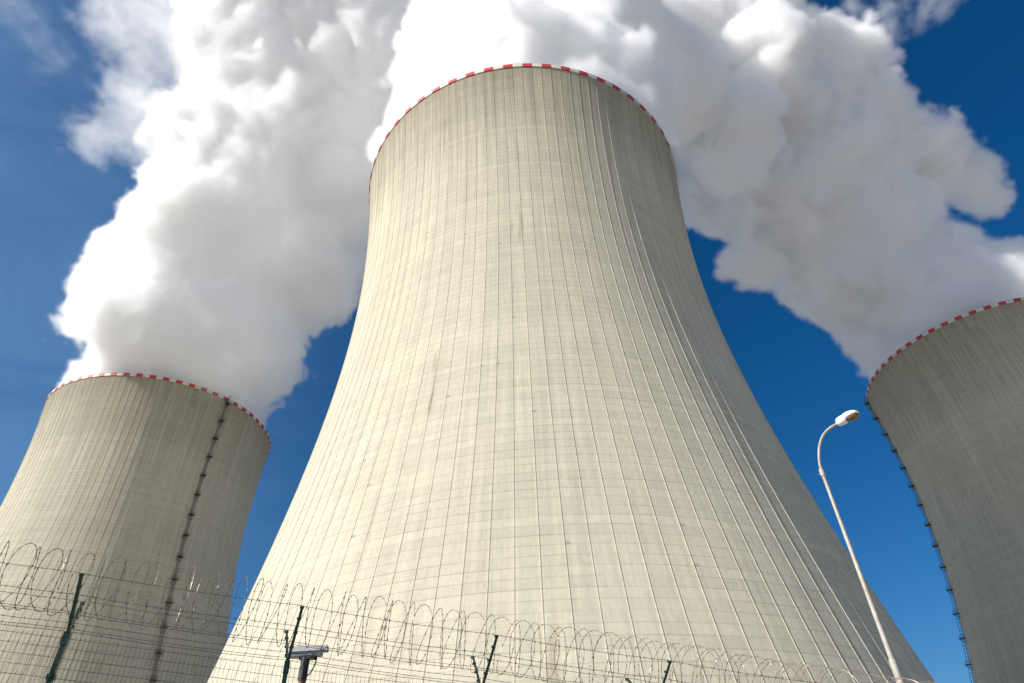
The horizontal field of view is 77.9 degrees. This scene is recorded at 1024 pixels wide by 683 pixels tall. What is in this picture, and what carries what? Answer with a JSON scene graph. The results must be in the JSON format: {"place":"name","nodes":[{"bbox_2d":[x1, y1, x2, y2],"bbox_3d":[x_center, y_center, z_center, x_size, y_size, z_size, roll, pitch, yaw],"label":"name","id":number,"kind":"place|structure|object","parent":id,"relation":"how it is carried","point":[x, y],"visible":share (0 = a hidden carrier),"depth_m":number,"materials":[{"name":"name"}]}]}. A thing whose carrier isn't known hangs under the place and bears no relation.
{"place":"outdoors","nodes":[
{"label":"outdoors","id":0,"kind":"place"},
{"bbox_2d":[288,644,328,682],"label":"security camera","id":1,"kind":"object","parent":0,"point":[312,652],"visible":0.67,"depth_m":8.37,"materials":[{"name":"white metal"}]},
{"bbox_2d":[0,0,1023,682],"label":"sky","id":2,"kind":"structure","parent":0,"point":[92,92],"materials":[{"name":"blue"}]},
{"bbox_2d":[207,63,934,682],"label":"cooling tower","id":3,"kind":"structure","parent":0,"point":[545,411],"depth_m":88.37,"materials":[{"name":"concrete"}]},
{"bbox_2d":[399,0,788,166],"bbox_3d":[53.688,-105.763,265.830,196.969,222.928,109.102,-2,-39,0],"label":"steam plume","id":4,"kind":"object","parent":3,"relation":"on","point":[666,65],"visible":0.48,"depth_m":223.28,"materials":[{"name":"white"}]},
{"bbox_2d":[863,297,1023,682],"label":"cooling tower","id":5,"kind":"structure","parent":0,"point":[944,402],"depth_m":223.42,"materials":[{"name":"concrete"}]},
{"bbox_2d":[681,8,1023,373],"bbox_3d":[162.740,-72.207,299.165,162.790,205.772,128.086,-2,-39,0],"label":"steam plume","id":6,"kind":"object","parent":5,"relation":"on","point":[824,171],"visible":0.9,"depth_m":285.30,"materials":[{"name":"white"}]},
{"bbox_3d":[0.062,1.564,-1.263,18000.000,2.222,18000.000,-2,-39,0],"label":"ground","id":7,"kind":"structure","parent":0,"visible":0},
{"bbox_2d":[0,372,270,682],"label":"cooling tower","id":8,"kind":"structure","parent":7,"relation":"on","point":[137,470],"depth_m":224.64,"materials":[{"name":"concrete"}]},
{"bbox_2d":[76,0,436,409],"bbox_3d":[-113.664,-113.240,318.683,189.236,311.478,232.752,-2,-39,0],"label":"steam plume","id":9,"kind":"object","parent":8,"relation":"on","point":[223,260],"visible":0.67,"depth_m":279.47,"materials":[{"name":"white"}]},
{"bbox_2d":[0,562,816,682],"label":"perimeter fence","id":10,"kind":"object","parent":7,"relation":"on","point":[64,642],"visible":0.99,"depth_m":7.53,"materials":[{"name":"grey metal"}]},
{"bbox_2d":[0,541,938,682],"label":"razor wire coil","id":11,"kind":"object","parent":10,"relation":"on","point":[392,604],"visible":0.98,"depth_m":8.23,"materials":[{"name":"grey metal"}]},
{"bbox_2d":[818,410,903,682],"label":"street lamp","id":12,"kind":"object","parent":7,"relation":"on","point":[847,417],"visible":1,"depth_m":13.82,"materials":[{"name":"white metal"}]}
]}

